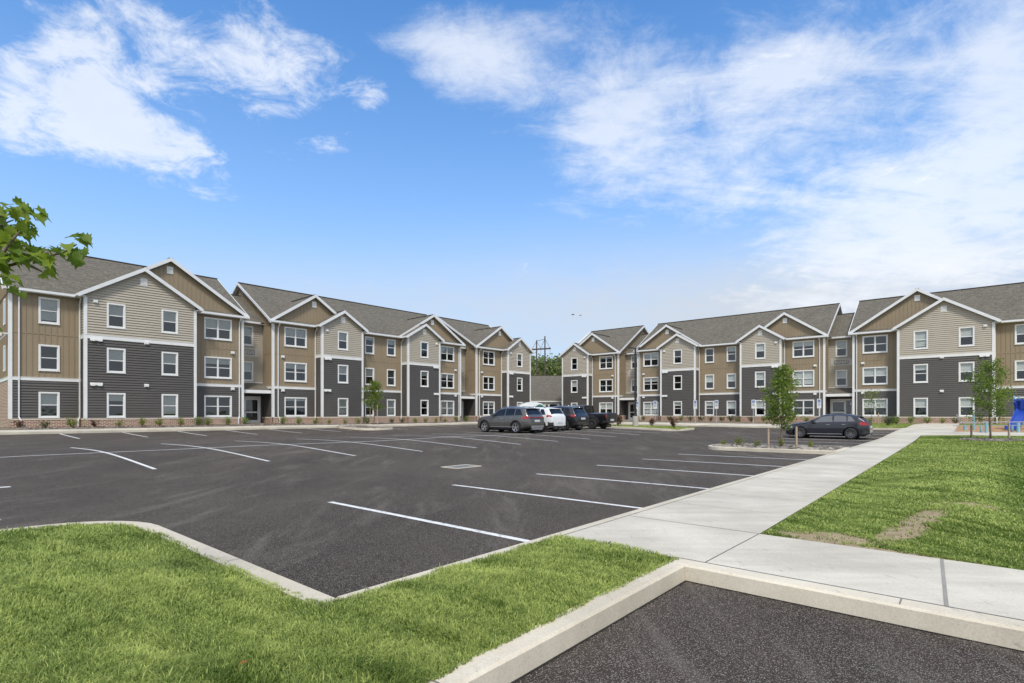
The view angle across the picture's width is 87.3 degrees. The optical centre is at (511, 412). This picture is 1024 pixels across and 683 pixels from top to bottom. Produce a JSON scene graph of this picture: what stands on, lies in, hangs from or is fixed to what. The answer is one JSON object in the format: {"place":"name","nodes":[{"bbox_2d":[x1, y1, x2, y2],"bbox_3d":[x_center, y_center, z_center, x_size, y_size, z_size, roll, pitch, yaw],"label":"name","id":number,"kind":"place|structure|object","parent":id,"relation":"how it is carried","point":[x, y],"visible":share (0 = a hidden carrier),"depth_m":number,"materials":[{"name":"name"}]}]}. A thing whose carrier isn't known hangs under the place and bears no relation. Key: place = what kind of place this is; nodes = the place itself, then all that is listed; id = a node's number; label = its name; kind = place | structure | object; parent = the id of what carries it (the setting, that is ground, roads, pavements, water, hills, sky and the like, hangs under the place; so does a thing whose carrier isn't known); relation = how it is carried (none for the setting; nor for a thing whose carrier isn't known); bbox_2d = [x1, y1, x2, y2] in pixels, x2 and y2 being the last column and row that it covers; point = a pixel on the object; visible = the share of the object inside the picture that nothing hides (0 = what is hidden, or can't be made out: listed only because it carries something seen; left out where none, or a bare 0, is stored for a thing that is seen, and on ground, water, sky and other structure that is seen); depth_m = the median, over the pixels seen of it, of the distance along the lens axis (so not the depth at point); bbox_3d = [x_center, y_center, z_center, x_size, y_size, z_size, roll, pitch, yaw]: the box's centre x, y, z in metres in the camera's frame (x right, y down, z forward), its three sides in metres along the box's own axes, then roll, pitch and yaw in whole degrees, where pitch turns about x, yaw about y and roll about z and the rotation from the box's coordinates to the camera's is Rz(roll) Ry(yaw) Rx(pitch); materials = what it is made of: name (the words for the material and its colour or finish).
{"place":"outdoors","nodes":[
{"label":"outdoors","id":0,"kind":"place"},
{"bbox_2d":[0,420,476,429],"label":"planting bed","id":1,"kind":"object","parent":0,"point":[7,428],"visible":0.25,"depth_m":38.56,"materials":[{"name":"brown soil"}]},
{"bbox_2d":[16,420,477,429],"bbox_3d":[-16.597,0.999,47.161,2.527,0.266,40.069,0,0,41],"label":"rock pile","id":2,"kind":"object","parent":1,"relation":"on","point":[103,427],"visible":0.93,"depth_m":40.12,"materials":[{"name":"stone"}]},
{"bbox_2d":[0,422,477,431],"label":"sidewalk","id":3,"kind":"structure","parent":0,"point":[207,427],"depth_m":37.57,"materials":[{"name":"concrete"}]},
{"bbox_2d":[0,521,678,682],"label":"lawn base","id":4,"kind":"object","parent":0,"point":[287,600],"visible":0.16,"depth_m":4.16,"materials":[{"name":"plant"}]},
{"bbox_2d":[0,196,92,331],"bbox_3d":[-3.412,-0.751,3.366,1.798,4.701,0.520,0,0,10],"label":"maple tree","id":5,"kind":"object","parent":4,"relation":"on","point":[10,242],"visible":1,"depth_m":3.24,"materials":[{"name":"green plant"}]},
{"bbox_2d":[361,380,386,424],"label":"young tree","id":6,"kind":"object","parent":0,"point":[372,389],"visible":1,"depth_m":48.87,"materials":[{"name":"green plant"}]},
{"bbox_2d":[0,424,1023,682],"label":"parking lot","id":7,"kind":"structure","parent":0,"point":[278,512],"depth_m":9.28,"materials":[{"name":"black asphalt"}]},
{"bbox_2d":[0,521,338,606],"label":"kerb","id":8,"kind":"structure","parent":7,"relation":"on","point":[293,586],"depth_m":5.31,"materials":[{"name":"concrete"}]},
{"bbox_2d":[0,423,477,434],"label":"kerb","id":9,"kind":"structure","parent":7,"relation":"on","point":[98,431],"depth_m":36.23,"materials":[{"name":"concrete"}]},
{"bbox_2d":[13,428,670,468],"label":"parking lines","id":10,"kind":"object","parent":7,"relation":"on","point":[295,445],"visible":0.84,"depth_m":20.64,"materials":[{"name":"paint"}]},
{"bbox_2d":[477,406,543,432],"bbox_3d":[-0.151,0.453,36.227,4.810,1.761,2.300,0,0,41],"label":"parked car","id":11,"kind":"object","parent":7,"relation":"on","point":[515,419],"visible":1,"depth_m":35.02,"materials":[{"name":"grey paint"}]},
{"bbox_2d":[509,406,565,431],"bbox_3d":[1.503,0.440,38.055,4.632,1.740,2.260,0,0,41],"label":"parked car","id":12,"kind":"object","parent":7,"relation":"on","point":[554,419],"visible":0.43,"depth_m":36.45,"materials":[{"name":"white paint"}]},
{"bbox_2d":[429,562,684,682],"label":"kerb","id":13,"kind":"structure","parent":7,"relation":"on","point":[519,656],"depth_m":3.69,"materials":[{"name":"concrete"}]},
{"bbox_2d":[551,405,588,429],"bbox_3d":[3.321,0.378,40.291,4.832,1.820,2.340,0,0,41],"label":"parked car","id":14,"kind":"object","parent":7,"relation":"on","point":[577,418],"visible":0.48,"depth_m":38.62,"materials":[{"name":"black paint"}]},
{"bbox_2d":[574,405,617,428],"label":"pickup truck","id":15,"kind":"object","parent":7,"relation":"on","point":[602,420],"visible":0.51,"depth_m":41.41,"materials":[{"name":"paint"}]},
{"bbox_2d":[511,581,684,682],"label":"asphalt edge","id":16,"kind":"object","parent":7,"relation":"on","point":[552,659],"visible":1,"depth_m":3.86,"materials":[{"name":"black asphalt"}]},
{"bbox_2d":[329,434,881,541],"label":"parking lines","id":17,"kind":"object","parent":7,"relation":"on","point":[469,529],"visible":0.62,"depth_m":9.54,"materials":[{"name":"paint"}]},
{"bbox_2d":[336,428,903,599],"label":"kerb","id":18,"kind":"structure","parent":7,"relation":"on","point":[575,529],"depth_m":7.12,"materials":[{"name":"concrete"}]},
{"bbox_2d":[588,426,693,430],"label":"kerb","id":19,"kind":"structure","parent":7,"relation":"on","point":[661,429],"depth_m":42.22,"materials":[{"name":"concrete"}]},
{"bbox_2d":[609,423,778,427],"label":"kerb","id":20,"kind":"structure","parent":7,"relation":"on","point":[702,425],"depth_m":48.63,"materials":[{"name":"concrete"}]},
{"bbox_2d":[708,444,849,453],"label":"kerb","id":21,"kind":"structure","parent":7,"relation":"on","point":[712,447],"depth_m":22.05,"materials":[{"name":"concrete"}]},
{"bbox_2d":[786,413,872,438],"bbox_3d":[19.238,0.802,32.686,4.472,1.500,2.180,0,0,41],"label":"parked car","id":22,"kind":"object","parent":7,"relation":"on","point":[850,426],"visible":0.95,"depth_m":31.72,"materials":[{"name":"grey paint"}]},
{"bbox_2d":[669,557,1023,650],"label":"kerb","id":23,"kind":"structure","parent":7,"relation":"on","point":[987,628],"depth_m":4.25,"materials":[{"name":"concrete"}]},
{"bbox_2d":[685,580,1023,651],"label":"asphalt edge","id":24,"kind":"object","parent":7,"relation":"on","point":[861,617],"visible":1,"depth_m":4.23,"materials":[{"name":"black asphalt"}]},
{"bbox_2d":[0,0,1023,362],"label":"sky","id":25,"kind":"structure","parent":0,"point":[522,167],"materials":[{"name":"blue"}]},
{"bbox_2d":[621,422,788,425],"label":"sidewalk","id":26,"kind":"structure","parent":0,"point":[709,424],"depth_m":49.87,"materials":[{"name":"concrete"}]},
{"bbox_2d":[622,420,798,423],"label":"planting bed","id":27,"kind":"object","parent":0,"point":[738,422],"visible":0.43,"depth_m":56.23,"materials":[{"name":"brown soil"}]},
{"bbox_2d":[552,423,1023,620],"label":"sidewalk","id":28,"kind":"structure","parent":0,"point":[990,590],"depth_m":6.08,"materials":[{"name":"concrete"}]},
{"bbox_2d":[940,559,948,605],"bbox_3d":[3.802,1.466,4.723,0.026,0.001,1.642,0,0,38],"label":"sidewalk joint","id":29,"kind":"object","parent":28,"relation":"on","point":[944,584],"visible":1,"depth_m":4.60,"materials":[{"name":"grey concrete"}]},
{"bbox_2d":[760,435,1023,569],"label":"lawn base","id":30,"kind":"object","parent":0,"point":[857,539],"visible":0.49,"depth_m":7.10,"materials":[{"name":"green plant"}]},
{"bbox_2d":[956,357,1016,438],"bbox_3d":[23.812,-0.646,26.919,2.348,4.344,2.834,0,0,40],"label":"young tree","id":31,"kind":"object","parent":30,"relation":"on","point":[986,382],"visible":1,"depth_m":26.80,"materials":[{"name":"green plant"}]},
{"bbox_2d":[959,437,1022,441],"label":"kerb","id":32,"kind":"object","parent":30,"relation":"on","point":[993,439],"visible":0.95,"depth_m":26.54,"materials":[{"name":"concrete"}]},
{"bbox_2d":[956,426,1023,431],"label":"playground mulch","id":33,"kind":"object","parent":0,"point":[993,429],"visible":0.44,"depth_m":36.41,"materials":[{"name":"brown wood"}]},
{"bbox_2d":[953,421,1023,432],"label":"balance bars","id":34,"kind":"object","parent":33,"relation":"on","point":[1017,425],"visible":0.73,"depth_m":32.31,"materials":[{"name":"metal"}]},
{"bbox_2d":[1004,396,1023,428],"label":"playground slide","id":35,"kind":"object","parent":33,"relation":"on","point":[1018,411],"visible":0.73,"depth_m":35.69,"materials":[{"name":"blue plastic"}]},
{"bbox_3d":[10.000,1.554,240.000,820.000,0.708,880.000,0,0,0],"label":"ground","id":36,"kind":"structure","parent":0,"visible":0},
{"bbox_2d":[0,245,533,431],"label":"apartment building","id":37,"kind":"structure","parent":36,"relation":"on","point":[108,343],"depth_m":42.99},
{"bbox_2d":[38,392,59,417],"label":"window","id":38,"kind":"structure","parent":37,"relation":"in","point":[48,402],"depth_m":35.12,"materials":[{"name":"grey glass"}]},
{"bbox_2d":[38,344,59,371],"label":"window","id":39,"kind":"structure","parent":37,"relation":"in","point":[48,355],"depth_m":35.62,"materials":[{"name":"grey glass"}]},
{"bbox_2d":[38,297,59,324],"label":"window","id":40,"kind":"structure","parent":37,"relation":"in","point":[48,308],"depth_m":34.93,"materials":[{"name":"grey glass"}]},
{"bbox_2d":[107,393,125,417],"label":"window","id":41,"kind":"structure","parent":37,"relation":"in","point":[116,402],"depth_m":36.96,"materials":[{"name":"grey glass"}]},
{"bbox_2d":[107,348,125,373],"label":"window","id":42,"kind":"structure","parent":37,"relation":"in","point":[116,357],"depth_m":36.93,"materials":[{"name":"grey glass"}]},
{"bbox_2d":[107,302,125,328],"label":"window","id":43,"kind":"structure","parent":37,"relation":"in","point":[116,313],"depth_m":36.93,"materials":[{"name":"grey glass"}]},
{"bbox_2d":[161,309,177,333],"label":"window","id":44,"kind":"structure","parent":37,"relation":"in","point":[169,319],"depth_m":39.29,"materials":[{"name":"grey glass"}]},
{"bbox_2d":[161,394,178,417],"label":"window","id":45,"kind":"structure","parent":37,"relation":"in","point":[169,403],"depth_m":39.09,"materials":[{"name":"grey glass"}]},
{"bbox_2d":[161,352,178,375],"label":"window","id":46,"kind":"structure","parent":37,"relation":"in","point":[169,360],"depth_m":39.28,"materials":[{"name":"grey glass"}]},
{"bbox_2d":[204,395,231,416],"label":"window","id":47,"kind":"structure","parent":37,"relation":"in","point":[214,406],"depth_m":43.21,"materials":[{"name":"grey glass"}]},
{"bbox_2d":[204,356,231,378],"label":"window","id":48,"kind":"structure","parent":37,"relation":"in","point":[214,367],"depth_m":43.04,"materials":[{"name":"grey glass"}]},
{"bbox_2d":[204,317,231,340],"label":"window","id":49,"kind":"structure","parent":37,"relation":"in","point":[214,328],"depth_m":42.92,"materials":[{"name":"grey glass"}]},
{"bbox_2d":[244,325,252,345],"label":"window","id":50,"kind":"structure","parent":37,"relation":"in","point":[248,330],"depth_m":46.27,"materials":[{"name":"grey glass"}]},
{"bbox_2d":[244,361,253,381],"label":"window","id":51,"kind":"structure","parent":37,"relation":"in","point":[248,366],"depth_m":46.27,"materials":[{"name":"grey glass"}]},
{"bbox_2d":[243,396,260,422],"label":"door","id":52,"kind":"structure","parent":37,"relation":"in","point":[252,404],"depth_m":46.79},
{"bbox_2d":[272,397,306,421],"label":"window","id":53,"kind":"structure","parent":37,"relation":"in","point":[293,406],"depth_m":47.84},
{"bbox_2d":[284,362,306,382],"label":"window","id":54,"kind":"structure","parent":37,"relation":"in","point":[293,372],"depth_m":47.79,"materials":[{"name":"grey glass"}]},
{"bbox_2d":[284,326,306,347],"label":"window","id":55,"kind":"structure","parent":37,"relation":"in","point":[293,337],"depth_m":47.58,"materials":[{"name":"grey glass"}]},
{"bbox_2d":[338,398,348,416],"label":"window","id":56,"kind":"structure","parent":37,"relation":"in","point":[342,402],"depth_m":49.52,"materials":[{"name":"grey glass"}]},
{"bbox_2d":[338,364,348,383],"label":"window","id":57,"kind":"structure","parent":37,"relation":"in","point":[342,369],"depth_m":49.65,"materials":[{"name":"grey glass"}]},
{"bbox_2d":[338,331,348,350],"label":"window","id":58,"kind":"structure","parent":37,"relation":"in","point":[342,336],"depth_m":49.65,"materials":[{"name":"grey glass"}]},
{"bbox_2d":[365,368,373,384],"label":"window","id":59,"kind":"structure","parent":37,"relation":"in","point":[369,372],"depth_m":52.94,"materials":[{"name":"grey glass"}]},
{"bbox_2d":[365,336,374,354],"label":"window","id":60,"kind":"structure","parent":37,"relation":"in","point":[369,341],"depth_m":52.99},
{"bbox_2d":[387,399,395,415],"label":"window","id":61,"kind":"structure","parent":37,"relation":"in","point":[391,403],"depth_m":54.72,"materials":[{"name":"grey glass"}]},
{"bbox_2d":[387,369,395,385],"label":"window","id":62,"kind":"structure","parent":37,"relation":"in","point":[391,374],"depth_m":55.88,"materials":[{"name":"glass"}]},
{"bbox_2d":[387,339,395,356],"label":"window","id":63,"kind":"structure","parent":37,"relation":"in","point":[391,344],"depth_m":54.89,"materials":[{"name":"grey glass"}]},
{"bbox_2d":[420,400,428,415],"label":"window","id":64,"kind":"structure","parent":37,"relation":"in","point":[424,404],"depth_m":57.78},
{"bbox_2d":[420,371,428,386],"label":"window","id":65,"kind":"structure","parent":37,"relation":"in","point":[424,376],"depth_m":56.74,"materials":[{"name":"glass"}]},
{"bbox_2d":[420,341,428,357],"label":"window","id":66,"kind":"structure","parent":37,"relation":"in","point":[424,346],"depth_m":57.26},
{"bbox_2d":[440,373,453,388],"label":"window","id":67,"kind":"structure","parent":37,"relation":"in","point":[446,379],"depth_m":60.80,"materials":[{"name":"glass"}]},
{"bbox_2d":[440,345,453,361],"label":"window","id":68,"kind":"structure","parent":37,"relation":"in","point":[446,352],"depth_m":60.54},
{"bbox_2d":[440,400,454,415],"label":"window","id":69,"kind":"structure","parent":37,"relation":"in","point":[446,407],"depth_m":60.18,"materials":[{"name":"white plastic"}]},
{"bbox_2d":[476,401,494,419],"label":"window","id":70,"kind":"structure","parent":37,"relation":"in","point":[488,407],"depth_m":65.65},
{"bbox_2d":[483,376,494,390],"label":"window","id":71,"kind":"structure","parent":37,"relation":"in","point":[488,381],"depth_m":66.24,"materials":[{"name":"glass"}]},
{"bbox_2d":[483,351,494,365],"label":"window","id":72,"kind":"structure","parent":37,"relation":"in","point":[488,356],"depth_m":66.24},
{"bbox_2d":[531,375,561,406],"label":"clubhouse","id":73,"kind":"structure","parent":36,"relation":"on","point":[546,390],"depth_m":82.34},
{"bbox_2d":[531,353,561,374],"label":"background tree","id":74,"kind":"object","parent":36,"relation":"on","point":[533,366],"visible":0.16,"depth_m":168.21,"materials":[{"name":"green plant"}]},
{"bbox_2d":[532,336,561,374],"bbox_3d":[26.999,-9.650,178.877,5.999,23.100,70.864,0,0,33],"label":"power pole","id":75,"kind":"object","parent":36,"relation":"on","point":[544,349],"visible":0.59,"depth_m":148.88,"materials":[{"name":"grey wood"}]},
{"bbox_2d":[539,353,561,374],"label":"background tree","id":76,"kind":"object","parent":36,"relation":"on","point":[559,359],"visible":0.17,"depth_m":169.63,"materials":[{"name":"green plant"}]},
{"bbox_2d":[558,282,1023,426],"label":"apartment building","id":77,"kind":"structure","parent":36,"relation":"on","point":[912,353],"depth_m":55.76,"materials":[{"name":"grey plastic"}]},
{"bbox_2d":[599,402,612,412],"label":"window","id":78,"kind":"structure","parent":77,"relation":"in","point":[604,407],"depth_m":71.22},
{"bbox_2d":[599,379,612,391],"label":"window","id":79,"kind":"structure","parent":77,"relation":"in","point":[605,385],"depth_m":71.85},
{"bbox_2d":[599,356,612,369],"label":"window","id":80,"kind":"structure","parent":77,"relation":"in","point":[605,362],"depth_m":71.43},
{"bbox_2d":[643,402,658,415],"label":"window","id":81,"kind":"structure","parent":77,"relation":"in","point":[648,410],"depth_m":66.93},
{"bbox_2d":[643,377,658,390],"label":"window","id":82,"kind":"structure","parent":77,"relation":"in","point":[649,383],"depth_m":67.29,"materials":[{"name":"glass"}]},
{"bbox_2d":[643,352,658,366],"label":"window","id":83,"kind":"structure","parent":77,"relation":"in","point":[649,359],"depth_m":67.10,"materials":[{"name":"white plastic"}]},
{"bbox_2d":[673,401,681,415],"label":"window","id":84,"kind":"structure","parent":77,"relation":"in","point":[677,405],"depth_m":63.66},
{"bbox_2d":[673,375,681,389],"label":"window","id":85,"kind":"structure","parent":77,"relation":"in","point":[677,379],"depth_m":63.66,"materials":[{"name":"glass"}]},
{"bbox_2d":[705,401,713,415],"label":"window","id":86,"kind":"structure","parent":77,"relation":"in","point":[709,405],"depth_m":62.24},
{"bbox_2d":[705,348,713,362],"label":"window","id":87,"kind":"structure","parent":77,"relation":"in","point":[709,352],"depth_m":63.16,"materials":[{"name":"grey glass"}]},
{"bbox_2d":[726,401,735,415],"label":"window","id":88,"kind":"structure","parent":77,"relation":"in","point":[731,405],"depth_m":60.64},
{"bbox_2d":[726,373,735,388],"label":"window","id":89,"kind":"structure","parent":77,"relation":"in","point":[731,378],"depth_m":60.64,"materials":[{"name":"grey glass"}]},
{"bbox_2d":[726,346,735,361],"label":"window","id":90,"kind":"structure","parent":77,"relation":"in","point":[731,351],"depth_m":60.65,"materials":[{"name":"grey glass"}]},
{"bbox_2d":[755,400,765,415],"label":"window","id":91,"kind":"structure","parent":77,"relation":"in","point":[759,408],"depth_m":57.71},
{"bbox_2d":[755,371,765,387],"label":"window","id":92,"kind":"structure","parent":77,"relation":"in","point":[759,376],"depth_m":57.68,"materials":[{"name":"grey glass"}]},
{"bbox_2d":[755,343,765,358],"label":"window","id":93,"kind":"structure","parent":77,"relation":"in","point":[760,352],"depth_m":57.71,"materials":[{"name":"grey glass"}]},
{"bbox_2d":[792,400,813,415],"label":"window","id":94,"kind":"structure","parent":77,"relation":"in","point":[806,408],"depth_m":56.65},
{"bbox_2d":[792,370,813,386],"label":"window","id":95,"kind":"structure","parent":77,"relation":"in","point":[807,380],"depth_m":55.70,"materials":[{"name":"grey glass"}]},
{"bbox_2d":[792,340,813,357],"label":"window","id":96,"kind":"structure","parent":77,"relation":"in","point":[800,349],"depth_m":56.33,"materials":[{"name":"grey glass"}]},
{"bbox_2d":[835,370,846,386],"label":"window","id":97,"kind":"structure","parent":77,"relation":"in","point":[840,375],"depth_m":55.48,"materials":[{"name":"grey glass"}]},
{"bbox_2d":[830,399,851,413],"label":"door","id":98,"kind":"structure","parent":77,"relation":"in","point":[842,406],"depth_m":55.88,"materials":[{"name":"grey glass"}]},
{"bbox_2d":[835,340,847,356],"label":"window","id":99,"kind":"structure","parent":77,"relation":"in","point":[840,345],"depth_m":55.48,"materials":[{"name":"grey glass"}]},
{"bbox_2d":[862,399,887,415],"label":"window","id":100,"kind":"structure","parent":77,"relation":"in","point":[883,409],"depth_m":52.20,"materials":[{"name":"grey glass"}]},
{"bbox_2d":[862,366,887,384],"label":"window","id":101,"kind":"structure","parent":77,"relation":"in","point":[870,375],"depth_m":52.12,"materials":[{"name":"grey glass"}]},
{"bbox_2d":[862,334,887,353],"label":"window","id":102,"kind":"structure","parent":77,"relation":"in","point":[875,343],"depth_m":52.41,"materials":[{"name":"grey glass"}]},
{"bbox_2d":[913,398,927,416],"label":"window","id":103,"kind":"structure","parent":77,"relation":"in","point":[920,405],"depth_m":48.87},
{"bbox_2d":[913,364,927,382],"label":"window","id":104,"kind":"structure","parent":77,"relation":"in","point":[920,371],"depth_m":48.87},
{"bbox_2d":[913,330,927,349],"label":"window","id":105,"kind":"structure","parent":77,"relation":"in","point":[920,338],"depth_m":48.76,"materials":[{"name":"grey glass"}]},
{"bbox_2d":[958,362,974,381],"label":"window","id":106,"kind":"structure","parent":77,"relation":"in","point":[967,367],"depth_m":46.78,"materials":[{"name":"white plastic"}]},
{"bbox_2d":[958,326,974,346],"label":"window","id":107,"kind":"structure","parent":77,"relation":"in","point":[966,334],"depth_m":46.78,"materials":[{"name":"grey glass"}]},
{"bbox_2d":[959,397,974,416],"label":"window","id":108,"kind":"structure","parent":77,"relation":"in","point":[964,404],"depth_m":46.84,"materials":[{"name":"grey glass"}]},
{"bbox_2d":[1014,360,1023,380],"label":"window","id":109,"kind":"structure","parent":77,"relation":"in","point":[1019,364],"depth_m":45.29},
{"bbox_2d":[1014,324,1023,344],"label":"window","id":110,"kind":"structure","parent":77,"relation":"in","point":[1019,328],"depth_m":45.29,"materials":[{"name":"grey glass"}]},
{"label":"island lawn","id":111,"kind":"structure","parent":0,"visible":0},
{"bbox_2d":[628,347,642,425],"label":"lamp post","id":112,"kind":"object","parent":111,"relation":"on","point":[635,419],"visible":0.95,"depth_m":44.63,"materials":[{"name":"metal"}]},
{"bbox_2d":[611,424,695,428],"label":"grass","id":113,"kind":"structure","parent":111,"relation":"on","point":[662,427],"depth_m":43.52,"materials":[{"name":"green plant"}]},
{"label":"island bed","id":114,"kind":"structure","parent":0,"visible":0},
{"bbox_2d":[713,443,844,450],"bbox_3d":[11.479,1.484,23.234,4.789,0.249,2.385,0,0,41],"label":"rock pile","id":115,"kind":"object","parent":114,"relation":"on","point":[788,446],"visible":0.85,"depth_m":22.72,"materials":[{"name":"stone"}]},
{"bbox_2d":[756,363,802,445],"bbox_3d":[11.719,-0.241,23.274,1.790,3.808,2.101,0,0,0],"label":"young tree","id":116,"kind":"object","parent":114,"relation":"on","point":[782,373],"visible":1,"depth_m":23.19,"materials":[{"name":"green plant"}]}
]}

